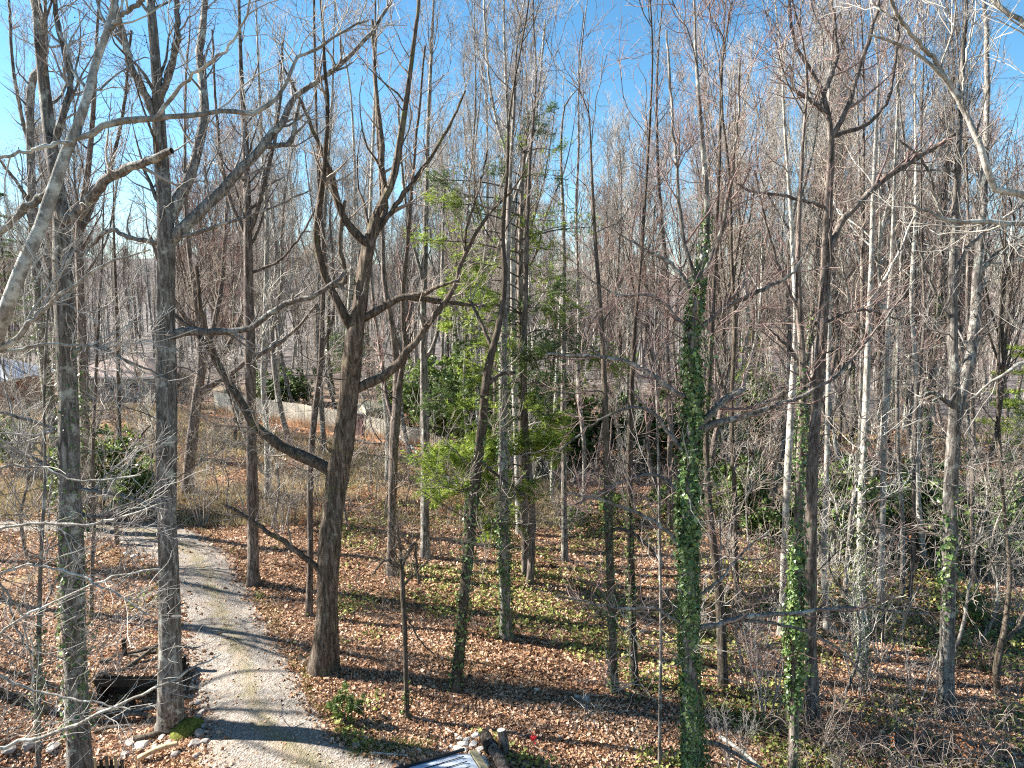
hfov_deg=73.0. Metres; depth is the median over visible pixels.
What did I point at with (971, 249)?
wood tree
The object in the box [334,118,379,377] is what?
wood tree
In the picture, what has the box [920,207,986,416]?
wood tree
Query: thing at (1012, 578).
bare shrub
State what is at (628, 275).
wood tree
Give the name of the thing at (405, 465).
understorey sapling
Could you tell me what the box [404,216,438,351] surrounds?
wood tree
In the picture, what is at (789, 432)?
slim tree
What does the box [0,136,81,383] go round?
wood tree
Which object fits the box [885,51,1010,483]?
wood tree
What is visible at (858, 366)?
wood tree
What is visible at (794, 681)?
ivy tree
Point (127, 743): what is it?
stone
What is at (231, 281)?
wood tree
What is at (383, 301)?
wood tree
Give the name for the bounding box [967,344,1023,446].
fir tree
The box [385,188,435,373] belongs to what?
wood tree
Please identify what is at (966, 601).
understorey sapling
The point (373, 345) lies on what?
understorey sapling
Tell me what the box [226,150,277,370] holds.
wood tree
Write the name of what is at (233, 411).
understorey sapling
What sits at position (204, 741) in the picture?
stone
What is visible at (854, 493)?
slim tree
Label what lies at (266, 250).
slim tree
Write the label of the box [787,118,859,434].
wood tree
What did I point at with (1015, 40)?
sky
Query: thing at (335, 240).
wood tree
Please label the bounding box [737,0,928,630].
slim tree
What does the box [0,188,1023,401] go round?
wood
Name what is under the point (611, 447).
bare shrub
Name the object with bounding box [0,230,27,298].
wood tree
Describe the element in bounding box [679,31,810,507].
wood tree
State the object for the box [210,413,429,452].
clay path
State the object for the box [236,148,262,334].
wood tree
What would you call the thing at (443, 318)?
wood tree
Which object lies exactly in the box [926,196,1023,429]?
wood tree
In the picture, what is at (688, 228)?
wood tree
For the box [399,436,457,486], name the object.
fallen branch
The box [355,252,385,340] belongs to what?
wood tree
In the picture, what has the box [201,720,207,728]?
stone
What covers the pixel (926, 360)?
wood tree
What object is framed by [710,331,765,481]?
understorey sapling
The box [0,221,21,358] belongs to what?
wood tree
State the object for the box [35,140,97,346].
wood tree
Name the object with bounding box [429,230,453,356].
wood tree
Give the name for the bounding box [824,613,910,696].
bare shrub
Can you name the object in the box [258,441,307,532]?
bare shrub
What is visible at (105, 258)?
wood tree
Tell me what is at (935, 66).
arching tree
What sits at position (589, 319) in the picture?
wood tree
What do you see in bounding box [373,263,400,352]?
wood tree
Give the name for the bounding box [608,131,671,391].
wood tree
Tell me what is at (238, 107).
wood tree
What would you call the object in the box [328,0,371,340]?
slim tree
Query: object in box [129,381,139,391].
window
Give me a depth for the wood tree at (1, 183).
59.72 m
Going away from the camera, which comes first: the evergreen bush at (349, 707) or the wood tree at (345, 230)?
the evergreen bush at (349, 707)
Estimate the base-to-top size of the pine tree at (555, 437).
17.908 m
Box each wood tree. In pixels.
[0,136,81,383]
[0,158,15,202]
[0,170,28,362]
[0,201,24,359]
[0,219,32,425]
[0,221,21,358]
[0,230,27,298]
[8,255,46,337]
[10,0,150,414]
[14,234,52,332]
[17,104,109,384]
[18,84,98,362]
[19,198,120,427]
[20,97,70,290]
[31,269,52,356]
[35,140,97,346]
[74,230,95,327]
[84,212,111,353]
[87,181,134,356]
[107,236,148,356]
[129,67,256,441]
[136,132,240,429]
[145,136,212,393]
[152,124,259,440]
[156,116,261,473]
[175,109,240,400]
[175,273,187,364]
[178,157,238,394]
[188,183,238,375]
[210,73,264,392]
[217,208,263,361]
[218,183,255,346]
[221,108,307,402]
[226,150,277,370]
[226,224,240,364]
[231,202,263,359]
[234,235,294,401]
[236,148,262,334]
[242,226,261,346]
[245,2,324,445]
[249,90,337,393]
[253,87,293,378]
[254,223,296,373]
[258,203,307,380]
[260,176,308,375]
[262,75,358,409]
[270,236,315,384]
[284,227,316,391]
[285,176,314,368]
[288,220,356,407]
[298,236,327,367]
[299,208,338,364]
[301,88,348,394]
[304,136,373,395]
[307,161,341,368]
[312,146,367,349]
[326,208,371,400]
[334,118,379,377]
[350,69,447,466]
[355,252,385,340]
[358,178,390,375]
[362,205,414,368]
[373,160,398,362]
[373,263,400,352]
[374,262,396,363]
[376,221,422,365]
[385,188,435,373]
[386,251,418,364]
[391,129,446,372]
[398,254,433,321]
[402,91,497,367]
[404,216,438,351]
[413,105,484,373]
[414,0,547,423]
[416,85,484,371]
[426,265,444,348]
[427,165,493,344]
[428,169,478,361]
[429,161,474,366]
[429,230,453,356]
[444,168,460,357]
[454,1,523,413]
[458,51,553,384]
[461,249,512,415]
[465,161,499,353]
[469,0,612,503]
[469,177,498,376]
[476,147,517,393]
[485,172,545,368]
[488,221,516,414]
[489,183,539,369]
[494,140,569,327]
[500,179,560,378]
[525,181,544,368]
[530,193,560,381]
[530,217,553,372]
[530,218,572,370]
[534,215,571,371]
[534,221,590,390]
[551,284,574,375]
[566,178,629,461]
[566,287,584,387]
[567,286,587,386]
[571,100,695,460]
[579,182,612,332]
[581,200,643,476]
[589,170,671,408]
[589,242,638,380]
[590,180,677,496]
[590,259,637,403]
[591,82,664,446]
[595,83,688,496]
[595,162,645,402]
[598,278,624,345]
[599,239,642,414]
[604,267,617,373]
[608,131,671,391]
[628,78,734,461]
[648,60,747,414]
[655,0,770,463]
[655,226,701,347]
[660,149,734,324]
[671,169,698,382]
[675,183,736,396]
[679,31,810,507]
[683,138,783,386]
[691,6,789,452]
[706,278,731,402]
[711,33,791,455]
[718,272,743,391]
[721,204,750,387]
[722,0,852,498]
[727,69,791,430]
[733,179,786,395]
[735,176,789,377]
[741,131,812,393]
[742,186,834,464]
[750,211,786,384]
[753,237,784,342]
[762,114,843,356]
[763,1,875,484]
[764,255,781,376]
[765,49,866,460]
[771,232,786,389]
[772,81,869,375]
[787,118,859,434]
[791,0,892,491]
[801,182,893,464]
[804,133,870,391]
[804,174,839,408]
[810,235,850,366]
[812,155,902,351]
[816,38,912,476]
[819,70,936,451]
[823,0,980,491]
[831,172,887,440]
[839,238,857,406]
[843,155,933,463]
[845,131,901,433]
[845,132,891,431]
[846,121,890,431]
[847,141,959,485]
[849,267,875,402]
[851,18,973,456]
[851,199,927,437]
[861,87,992,407]
[878,85,938,439]
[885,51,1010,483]
[888,150,946,436]
[890,97,1018,468]
[891,135,918,423]
[891,198,938,428]
[892,321,906,394]
[908,0,1017,494]
[908,236,1004,442]
[916,252,959,429]
[918,189,973,420]
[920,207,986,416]
[921,119,1022,434]
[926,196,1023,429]
[929,131,1008,450]
[931,228,992,417]
[952,82,1023,471]
[964,293,998,422]
[967,231,1023,399]
[975,244,999,391]
[976,141,1023,466]
[977,304,1005,416]
[985,228,1022,407]
[987,235,1023,410]
[992,128,1023,243]
[995,204,1023,429]
[1012,337,1023,440]
[1018,287,1023,398]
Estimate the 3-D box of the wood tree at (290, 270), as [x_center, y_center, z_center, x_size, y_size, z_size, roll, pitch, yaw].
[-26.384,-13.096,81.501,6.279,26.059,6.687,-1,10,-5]
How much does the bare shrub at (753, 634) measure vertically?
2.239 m
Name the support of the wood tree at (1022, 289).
on the ground at (288, 353)
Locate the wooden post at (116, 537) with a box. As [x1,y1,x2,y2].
[114,520,119,545]
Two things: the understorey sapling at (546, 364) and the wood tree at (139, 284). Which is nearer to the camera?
the understorey sapling at (546, 364)
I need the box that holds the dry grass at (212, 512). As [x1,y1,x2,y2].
[0,401,561,528]
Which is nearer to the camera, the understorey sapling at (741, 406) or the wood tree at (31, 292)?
the understorey sapling at (741, 406)
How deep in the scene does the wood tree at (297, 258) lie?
78.10 m
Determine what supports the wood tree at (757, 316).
on the ground at (288, 353)
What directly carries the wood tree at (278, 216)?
on the ground at (288, 353)
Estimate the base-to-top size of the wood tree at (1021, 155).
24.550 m
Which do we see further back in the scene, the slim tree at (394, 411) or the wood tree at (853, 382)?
the wood tree at (853, 382)
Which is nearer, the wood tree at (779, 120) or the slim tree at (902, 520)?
the slim tree at (902, 520)
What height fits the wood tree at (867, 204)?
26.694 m
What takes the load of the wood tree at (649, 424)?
on the ground at (288, 353)
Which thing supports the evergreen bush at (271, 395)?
on the ground at (288, 353)
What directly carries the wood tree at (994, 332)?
on the ground at (288, 353)
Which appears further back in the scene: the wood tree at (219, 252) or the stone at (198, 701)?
the wood tree at (219, 252)
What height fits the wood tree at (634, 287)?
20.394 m
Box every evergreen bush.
[0,414,42,470]
[36,424,145,511]
[40,478,57,498]
[95,453,155,521]
[244,363,293,400]
[268,368,316,403]
[325,680,366,722]
[375,355,431,426]
[403,343,475,440]
[434,366,510,441]
[507,364,600,460]
[551,388,636,463]
[560,501,593,531]
[592,489,626,521]
[595,383,676,461]
[621,388,703,455]
[646,475,678,517]
[676,407,743,468]
[699,448,781,534]
[727,361,811,455]
[737,471,795,550]
[790,452,898,561]
[855,474,931,544]
[872,458,994,536]
[916,472,1023,572]
[956,583,995,624]
[959,452,1023,556]
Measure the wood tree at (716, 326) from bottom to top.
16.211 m
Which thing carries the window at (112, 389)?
in the tan roof house at (128, 374)
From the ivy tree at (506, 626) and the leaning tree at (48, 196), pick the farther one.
the ivy tree at (506, 626)
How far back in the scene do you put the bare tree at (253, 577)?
24.24 m
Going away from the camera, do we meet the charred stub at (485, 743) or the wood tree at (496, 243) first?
the charred stub at (485, 743)
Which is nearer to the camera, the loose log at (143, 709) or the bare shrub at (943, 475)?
the loose log at (143, 709)
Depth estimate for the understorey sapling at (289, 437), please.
32.12 m
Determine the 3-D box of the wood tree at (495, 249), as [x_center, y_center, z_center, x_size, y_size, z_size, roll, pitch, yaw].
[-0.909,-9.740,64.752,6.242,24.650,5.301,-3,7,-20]
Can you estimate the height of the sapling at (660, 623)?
13.153 m
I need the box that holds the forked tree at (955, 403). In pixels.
[843,0,1023,715]
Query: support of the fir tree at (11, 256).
on the ground at (288, 353)
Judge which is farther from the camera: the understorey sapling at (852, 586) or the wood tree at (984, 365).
the wood tree at (984, 365)
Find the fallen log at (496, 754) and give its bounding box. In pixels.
[480,732,509,767]
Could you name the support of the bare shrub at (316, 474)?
on the ground at (288, 353)
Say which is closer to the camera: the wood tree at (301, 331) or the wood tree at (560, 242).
the wood tree at (560, 242)
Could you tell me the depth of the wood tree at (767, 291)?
58.55 m
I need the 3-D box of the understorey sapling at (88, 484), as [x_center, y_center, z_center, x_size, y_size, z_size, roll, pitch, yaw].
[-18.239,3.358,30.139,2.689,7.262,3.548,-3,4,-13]
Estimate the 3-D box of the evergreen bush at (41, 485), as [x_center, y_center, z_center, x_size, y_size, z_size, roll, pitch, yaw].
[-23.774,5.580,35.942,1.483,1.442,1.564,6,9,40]
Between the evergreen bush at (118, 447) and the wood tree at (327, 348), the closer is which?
the evergreen bush at (118, 447)
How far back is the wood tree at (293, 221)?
45.77 m
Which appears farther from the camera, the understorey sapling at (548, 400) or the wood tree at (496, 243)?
the wood tree at (496, 243)
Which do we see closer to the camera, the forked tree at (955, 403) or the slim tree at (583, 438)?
the forked tree at (955, 403)
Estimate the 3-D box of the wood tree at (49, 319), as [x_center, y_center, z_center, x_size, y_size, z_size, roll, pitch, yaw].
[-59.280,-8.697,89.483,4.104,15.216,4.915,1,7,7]
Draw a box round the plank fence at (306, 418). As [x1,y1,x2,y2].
[213,392,462,451]
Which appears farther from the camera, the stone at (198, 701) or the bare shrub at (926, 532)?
the bare shrub at (926, 532)
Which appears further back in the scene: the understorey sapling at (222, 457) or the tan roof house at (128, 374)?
the tan roof house at (128, 374)
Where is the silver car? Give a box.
[397,748,487,767]
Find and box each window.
[106,380,114,391]
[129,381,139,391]
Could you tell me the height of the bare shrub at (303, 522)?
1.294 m
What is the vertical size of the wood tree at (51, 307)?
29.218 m
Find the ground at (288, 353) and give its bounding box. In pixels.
[0,253,1023,767]
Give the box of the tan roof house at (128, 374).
[89,355,193,401]
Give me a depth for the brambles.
17.18 m
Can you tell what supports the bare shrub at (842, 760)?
on the ground at (288, 353)
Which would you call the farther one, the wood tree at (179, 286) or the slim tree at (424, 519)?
the wood tree at (179, 286)
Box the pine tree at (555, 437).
[400,100,640,576]
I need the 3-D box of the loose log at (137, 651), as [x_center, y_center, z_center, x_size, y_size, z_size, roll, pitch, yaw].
[-11.158,7.959,20.667,1.330,0.325,0.144,-2,7,-15]
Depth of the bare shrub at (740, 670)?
18.39 m
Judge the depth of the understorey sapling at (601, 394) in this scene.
45.06 m
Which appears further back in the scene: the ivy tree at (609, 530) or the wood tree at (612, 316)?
the wood tree at (612, 316)
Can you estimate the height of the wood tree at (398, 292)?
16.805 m
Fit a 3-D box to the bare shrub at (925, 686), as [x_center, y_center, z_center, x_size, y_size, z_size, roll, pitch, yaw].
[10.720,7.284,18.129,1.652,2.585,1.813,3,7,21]
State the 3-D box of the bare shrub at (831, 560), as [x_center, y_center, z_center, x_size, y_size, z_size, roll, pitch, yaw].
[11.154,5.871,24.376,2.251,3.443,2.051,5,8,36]
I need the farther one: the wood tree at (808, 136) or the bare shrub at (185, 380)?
the bare shrub at (185, 380)
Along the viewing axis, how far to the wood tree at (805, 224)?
53.98 m
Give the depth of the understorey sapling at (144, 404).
36.57 m
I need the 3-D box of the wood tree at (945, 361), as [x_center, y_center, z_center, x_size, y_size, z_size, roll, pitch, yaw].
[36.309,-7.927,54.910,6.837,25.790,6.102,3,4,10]
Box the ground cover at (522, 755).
[2,411,1023,767]
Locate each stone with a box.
[1,745,16,754]
[22,741,35,751]
[46,741,60,752]
[125,738,135,746]
[134,740,151,749]
[158,734,165,740]
[171,751,180,758]
[188,738,200,748]
[192,752,201,759]
[194,699,202,704]
[194,728,204,737]
[197,708,206,714]
[200,738,210,743]
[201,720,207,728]
[453,745,461,750]
[457,741,467,746]
[469,740,476,747]
[471,732,479,738]
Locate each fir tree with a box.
[0,191,52,359]
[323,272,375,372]
[712,320,782,406]
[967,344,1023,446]
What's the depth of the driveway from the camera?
19.30 m
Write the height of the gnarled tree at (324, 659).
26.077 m
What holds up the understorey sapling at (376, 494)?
on the ground at (288, 353)
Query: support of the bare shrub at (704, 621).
on the ground at (288, 353)
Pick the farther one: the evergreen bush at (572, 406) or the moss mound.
the evergreen bush at (572, 406)
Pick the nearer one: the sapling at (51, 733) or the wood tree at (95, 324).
the sapling at (51, 733)
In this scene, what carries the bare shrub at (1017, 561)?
on the ground at (288, 353)
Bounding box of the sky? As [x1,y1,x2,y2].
[0,0,1023,282]
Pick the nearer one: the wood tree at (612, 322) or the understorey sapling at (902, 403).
the wood tree at (612, 322)
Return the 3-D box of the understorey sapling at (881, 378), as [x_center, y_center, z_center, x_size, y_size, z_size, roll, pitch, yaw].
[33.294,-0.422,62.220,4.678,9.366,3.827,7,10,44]
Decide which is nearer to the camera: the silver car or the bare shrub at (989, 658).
the silver car
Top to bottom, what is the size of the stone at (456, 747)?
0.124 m
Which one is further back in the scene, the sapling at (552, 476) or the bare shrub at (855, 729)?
the sapling at (552, 476)
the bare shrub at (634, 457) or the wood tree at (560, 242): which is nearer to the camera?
the bare shrub at (634, 457)
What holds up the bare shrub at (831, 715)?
on the ground at (288, 353)
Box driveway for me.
[0,517,406,767]
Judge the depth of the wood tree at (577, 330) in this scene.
80.62 m
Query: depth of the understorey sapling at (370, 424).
33.21 m
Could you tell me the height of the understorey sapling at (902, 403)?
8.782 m
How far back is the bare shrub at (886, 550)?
25.97 m
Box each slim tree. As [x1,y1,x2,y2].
[22,0,154,530]
[225,0,296,499]
[248,0,376,616]
[277,0,353,453]
[325,0,454,574]
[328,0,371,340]
[331,0,413,482]
[383,0,474,559]
[411,0,510,516]
[466,0,556,534]
[494,0,579,585]
[516,38,624,561]
[544,0,617,505]
[622,0,725,529]
[633,0,810,688]
[665,0,810,628]
[717,0,838,638]
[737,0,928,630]
[794,0,941,595]
[795,0,946,649]
[830,0,960,607]
[831,0,964,594]
[866,0,978,611]
[874,0,978,564]
[895,70,1023,697]
[916,0,1023,588]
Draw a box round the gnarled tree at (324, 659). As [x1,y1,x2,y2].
[175,0,525,677]
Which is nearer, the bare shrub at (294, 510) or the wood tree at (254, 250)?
the bare shrub at (294, 510)
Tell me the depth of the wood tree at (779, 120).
52.64 m
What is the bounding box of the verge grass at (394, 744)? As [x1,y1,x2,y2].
[14,516,437,761]
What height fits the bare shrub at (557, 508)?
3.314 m
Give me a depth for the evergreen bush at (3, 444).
40.55 m
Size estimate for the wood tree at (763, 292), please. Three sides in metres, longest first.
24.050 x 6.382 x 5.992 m
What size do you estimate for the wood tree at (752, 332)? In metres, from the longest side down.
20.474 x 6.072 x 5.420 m
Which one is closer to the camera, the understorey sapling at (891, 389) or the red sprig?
the red sprig
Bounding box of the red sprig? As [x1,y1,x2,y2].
[530,731,536,747]
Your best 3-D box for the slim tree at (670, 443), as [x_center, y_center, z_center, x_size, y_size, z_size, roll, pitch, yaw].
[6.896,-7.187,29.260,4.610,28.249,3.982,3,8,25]
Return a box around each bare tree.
[0,0,213,767]
[52,0,392,735]
[142,0,243,496]
[183,0,345,586]
[700,0,998,727]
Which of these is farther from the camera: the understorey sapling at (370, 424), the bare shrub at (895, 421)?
the bare shrub at (895, 421)
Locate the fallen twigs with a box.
[0,458,1023,767]
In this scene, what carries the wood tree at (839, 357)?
on the ground at (288, 353)
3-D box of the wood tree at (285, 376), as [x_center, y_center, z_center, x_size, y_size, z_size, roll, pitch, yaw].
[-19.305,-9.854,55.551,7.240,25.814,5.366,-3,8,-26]
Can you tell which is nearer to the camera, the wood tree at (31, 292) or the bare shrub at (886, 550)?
the bare shrub at (886, 550)
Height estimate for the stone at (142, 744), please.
0.171 m
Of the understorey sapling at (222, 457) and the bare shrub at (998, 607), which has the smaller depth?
the bare shrub at (998, 607)
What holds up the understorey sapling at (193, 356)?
on the ground at (288, 353)
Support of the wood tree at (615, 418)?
on the ground at (288, 353)
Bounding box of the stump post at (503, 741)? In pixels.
[497,728,509,757]
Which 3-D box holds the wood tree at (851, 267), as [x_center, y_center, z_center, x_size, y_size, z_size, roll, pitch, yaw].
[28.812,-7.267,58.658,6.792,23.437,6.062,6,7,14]
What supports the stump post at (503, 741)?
on the ground at (288, 353)
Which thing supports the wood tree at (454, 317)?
on the ground at (288, 353)
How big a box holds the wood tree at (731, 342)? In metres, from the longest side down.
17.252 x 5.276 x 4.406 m
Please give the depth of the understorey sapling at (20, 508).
27.76 m
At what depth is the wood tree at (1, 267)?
48.43 m
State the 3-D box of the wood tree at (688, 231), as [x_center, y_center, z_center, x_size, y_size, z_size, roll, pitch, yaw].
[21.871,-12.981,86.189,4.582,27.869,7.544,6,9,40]
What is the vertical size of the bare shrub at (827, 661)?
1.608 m
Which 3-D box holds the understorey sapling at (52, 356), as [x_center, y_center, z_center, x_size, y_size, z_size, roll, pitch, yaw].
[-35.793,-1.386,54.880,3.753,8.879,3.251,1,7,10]
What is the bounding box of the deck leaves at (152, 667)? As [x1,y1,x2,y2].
[95,654,183,676]
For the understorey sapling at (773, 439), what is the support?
on the ground at (288, 353)
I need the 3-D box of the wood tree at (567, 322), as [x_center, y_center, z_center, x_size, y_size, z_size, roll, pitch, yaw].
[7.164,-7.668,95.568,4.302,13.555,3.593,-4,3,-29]
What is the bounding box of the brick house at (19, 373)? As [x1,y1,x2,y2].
[0,357,54,406]
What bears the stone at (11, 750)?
on the ground at (288, 353)
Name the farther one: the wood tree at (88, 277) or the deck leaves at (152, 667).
the wood tree at (88, 277)
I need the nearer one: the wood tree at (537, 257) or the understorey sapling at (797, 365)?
the understorey sapling at (797, 365)
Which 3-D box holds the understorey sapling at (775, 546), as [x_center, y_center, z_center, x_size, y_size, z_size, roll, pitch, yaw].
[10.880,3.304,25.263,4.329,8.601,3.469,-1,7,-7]
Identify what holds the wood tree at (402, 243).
on the ground at (288, 353)
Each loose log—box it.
[93,724,131,732]
[95,707,151,717]
[101,649,157,664]
[106,704,156,722]
[114,645,157,656]
[123,643,157,670]
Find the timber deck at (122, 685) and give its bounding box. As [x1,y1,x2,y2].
[94,639,186,706]
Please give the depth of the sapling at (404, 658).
17.10 m
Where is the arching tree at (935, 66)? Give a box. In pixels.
[822,0,1023,435]
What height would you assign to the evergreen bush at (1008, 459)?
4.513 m
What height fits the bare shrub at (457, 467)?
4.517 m
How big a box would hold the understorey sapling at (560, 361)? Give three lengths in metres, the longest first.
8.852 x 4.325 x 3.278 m
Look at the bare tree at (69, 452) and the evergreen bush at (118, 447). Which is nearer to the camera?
the bare tree at (69, 452)
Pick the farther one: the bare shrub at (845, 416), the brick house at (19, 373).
the brick house at (19, 373)
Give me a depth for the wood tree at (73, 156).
47.26 m
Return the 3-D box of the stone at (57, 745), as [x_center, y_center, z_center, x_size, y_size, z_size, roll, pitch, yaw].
[-11.475,9.084,17.291,0.297,0.198,0.387,0,7,0]
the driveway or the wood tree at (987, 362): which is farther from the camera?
the wood tree at (987, 362)
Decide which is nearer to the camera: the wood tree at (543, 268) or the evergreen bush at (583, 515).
the evergreen bush at (583, 515)
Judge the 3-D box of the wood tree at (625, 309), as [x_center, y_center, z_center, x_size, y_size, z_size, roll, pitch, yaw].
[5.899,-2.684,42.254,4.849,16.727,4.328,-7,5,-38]
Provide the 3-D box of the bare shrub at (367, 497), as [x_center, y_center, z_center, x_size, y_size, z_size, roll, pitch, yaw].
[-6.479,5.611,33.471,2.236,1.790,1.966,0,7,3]
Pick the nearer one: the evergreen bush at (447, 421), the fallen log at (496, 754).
the fallen log at (496, 754)
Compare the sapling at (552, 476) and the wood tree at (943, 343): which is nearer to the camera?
the sapling at (552, 476)
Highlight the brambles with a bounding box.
[0,363,1023,767]
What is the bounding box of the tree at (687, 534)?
[525,0,948,767]
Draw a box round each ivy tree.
[0,0,84,466]
[369,0,587,694]
[420,0,558,640]
[523,0,704,695]
[552,0,725,687]
[708,0,838,767]
[776,0,987,684]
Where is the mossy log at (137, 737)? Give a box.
[133,730,163,740]
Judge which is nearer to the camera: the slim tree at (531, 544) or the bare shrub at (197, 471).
the slim tree at (531, 544)
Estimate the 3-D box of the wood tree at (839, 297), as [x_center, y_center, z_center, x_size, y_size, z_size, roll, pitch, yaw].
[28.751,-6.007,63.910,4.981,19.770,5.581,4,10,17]
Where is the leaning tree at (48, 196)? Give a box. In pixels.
[0,0,411,420]
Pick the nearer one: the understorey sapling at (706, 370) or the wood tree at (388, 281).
the understorey sapling at (706, 370)
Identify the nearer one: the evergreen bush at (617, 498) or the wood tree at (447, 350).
the evergreen bush at (617, 498)
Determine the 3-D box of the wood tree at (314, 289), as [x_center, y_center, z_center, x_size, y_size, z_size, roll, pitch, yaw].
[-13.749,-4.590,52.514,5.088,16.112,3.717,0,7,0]
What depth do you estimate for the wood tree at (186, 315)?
86.28 m
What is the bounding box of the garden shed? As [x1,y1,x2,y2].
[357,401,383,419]
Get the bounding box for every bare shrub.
[0,398,19,420]
[6,457,36,476]
[26,393,42,415]
[115,394,139,423]
[154,452,183,472]
[177,359,190,393]
[177,375,192,408]
[177,408,189,438]
[177,441,230,526]
[177,469,209,499]
[177,493,220,517]
[178,458,210,483]
[204,413,235,441]
[226,472,276,497]
[231,498,263,513]
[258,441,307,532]
[265,481,293,516]
[283,492,306,521]
[287,438,330,506]
[289,507,320,531]
[299,439,325,495]
[350,480,403,516]
[356,449,387,499]
[374,543,410,592]
[429,495,460,517]
[440,424,482,496]
[449,495,488,512]
[508,444,514,475]
[541,469,591,535]
[542,458,570,491]
[567,500,613,526]
[593,414,624,454]
[610,419,646,478]
[637,506,662,525]
[699,605,714,640]
[700,510,754,587]
[700,592,734,622]
[704,685,766,767]
[718,639,779,697]
[726,597,785,662]
[727,620,767,649]
[727,620,824,721]
[776,665,863,752]
[804,644,847,696]
[817,504,849,589]
[819,717,873,767]
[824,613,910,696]
[826,709,901,755]
[833,393,855,434]
[835,487,906,590]
[843,534,934,660]
[869,515,898,576]
[872,537,898,551]
[887,412,904,434]
[889,605,958,706]
[896,486,936,550]
[903,597,957,628]
[932,709,1011,767]
[937,447,977,491]
[955,632,1023,670]
[974,588,1015,619]
[978,574,1023,632]
[979,404,1009,449]
[992,566,1022,591]
[1005,543,1023,573]
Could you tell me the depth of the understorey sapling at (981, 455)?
29.46 m
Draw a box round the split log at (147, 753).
[137,741,178,761]
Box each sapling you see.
[0,147,181,767]
[0,238,57,556]
[0,287,57,458]
[0,309,57,530]
[0,366,41,452]
[0,382,220,767]
[21,41,156,618]
[34,327,76,392]
[79,383,114,521]
[90,277,182,483]
[94,127,154,459]
[96,317,143,434]
[99,390,147,473]
[101,344,154,458]
[146,271,210,402]
[151,419,196,500]
[177,336,210,413]
[180,361,260,521]
[182,375,242,507]
[199,264,309,528]
[213,383,260,443]
[263,413,322,525]
[276,270,327,400]
[317,338,398,524]
[324,501,449,719]
[328,326,412,490]
[345,286,390,376]
[355,315,418,507]
[362,297,387,391]
[379,420,420,508]
[439,306,470,369]
[488,255,569,488]
[488,337,548,502]
[527,319,558,394]
[530,353,577,475]
[534,321,575,386]
[543,184,591,498]
[564,177,756,764]
[574,426,613,513]
[580,352,644,462]
[592,362,659,501]
[594,350,608,416]
[635,306,719,473]
[635,352,650,403]
[674,338,728,432]
[700,390,827,678]
[701,350,775,458]
[704,521,841,701]
[709,386,778,477]
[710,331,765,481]
[710,337,793,566]
[738,441,853,646]
[747,322,798,490]
[750,407,796,495]
[751,311,813,460]
[752,360,876,578]
[766,390,937,694]
[777,329,816,439]
[820,384,857,456]
[833,309,858,415]
[833,419,933,587]
[837,376,858,444]
[841,299,946,559]
[843,346,912,436]
[867,349,991,469]
[869,335,1023,654]
[870,330,903,419]
[871,355,908,429]
[899,354,912,423]
[915,452,986,566]
[920,369,1023,485]
[921,341,991,472]
[931,411,1023,648]
[947,354,1021,427]
[959,436,1014,493]
[974,365,1018,438]
[988,308,1023,461]
[990,361,1023,508]
[993,352,1023,424]
[1006,379,1023,449]
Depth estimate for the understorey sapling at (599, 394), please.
52.51 m
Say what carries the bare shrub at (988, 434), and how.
on the ground at (288, 353)
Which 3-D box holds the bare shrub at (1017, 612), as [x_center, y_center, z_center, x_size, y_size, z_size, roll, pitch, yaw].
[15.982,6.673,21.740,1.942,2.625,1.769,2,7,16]
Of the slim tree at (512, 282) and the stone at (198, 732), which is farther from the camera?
the slim tree at (512, 282)
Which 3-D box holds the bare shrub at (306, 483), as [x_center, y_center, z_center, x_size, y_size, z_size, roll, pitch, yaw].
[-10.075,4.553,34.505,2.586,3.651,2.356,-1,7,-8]
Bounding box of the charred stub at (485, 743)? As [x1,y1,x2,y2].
[479,730,497,755]
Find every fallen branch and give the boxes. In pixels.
[369,751,407,755]
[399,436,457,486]
[574,694,590,701]
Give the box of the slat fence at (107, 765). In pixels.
[93,755,123,767]
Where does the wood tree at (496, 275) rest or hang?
on the ground at (288, 353)
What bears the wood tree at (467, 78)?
on the ground at (288, 353)
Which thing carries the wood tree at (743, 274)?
on the ground at (288, 353)
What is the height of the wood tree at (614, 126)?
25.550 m
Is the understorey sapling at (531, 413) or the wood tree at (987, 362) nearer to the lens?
the understorey sapling at (531, 413)
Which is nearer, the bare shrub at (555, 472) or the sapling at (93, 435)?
the sapling at (93, 435)
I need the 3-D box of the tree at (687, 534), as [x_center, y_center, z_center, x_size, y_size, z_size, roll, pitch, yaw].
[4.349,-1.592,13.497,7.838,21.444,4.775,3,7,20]
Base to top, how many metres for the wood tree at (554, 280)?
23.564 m
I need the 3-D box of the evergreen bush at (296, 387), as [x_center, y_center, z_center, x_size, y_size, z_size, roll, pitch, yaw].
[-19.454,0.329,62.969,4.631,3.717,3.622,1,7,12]
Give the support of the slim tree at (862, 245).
on the ground at (288, 353)
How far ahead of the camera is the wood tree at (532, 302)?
83.22 m
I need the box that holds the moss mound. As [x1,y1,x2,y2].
[169,717,204,740]
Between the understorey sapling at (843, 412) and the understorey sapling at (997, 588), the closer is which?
the understorey sapling at (997, 588)
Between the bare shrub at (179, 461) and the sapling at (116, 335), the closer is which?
the sapling at (116, 335)
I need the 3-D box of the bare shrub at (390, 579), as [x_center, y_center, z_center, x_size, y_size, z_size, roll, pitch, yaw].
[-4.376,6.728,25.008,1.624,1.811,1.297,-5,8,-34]
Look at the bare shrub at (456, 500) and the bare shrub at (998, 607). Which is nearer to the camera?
the bare shrub at (998, 607)
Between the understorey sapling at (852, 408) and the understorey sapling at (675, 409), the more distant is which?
the understorey sapling at (852, 408)
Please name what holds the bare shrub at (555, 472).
on the ground at (288, 353)

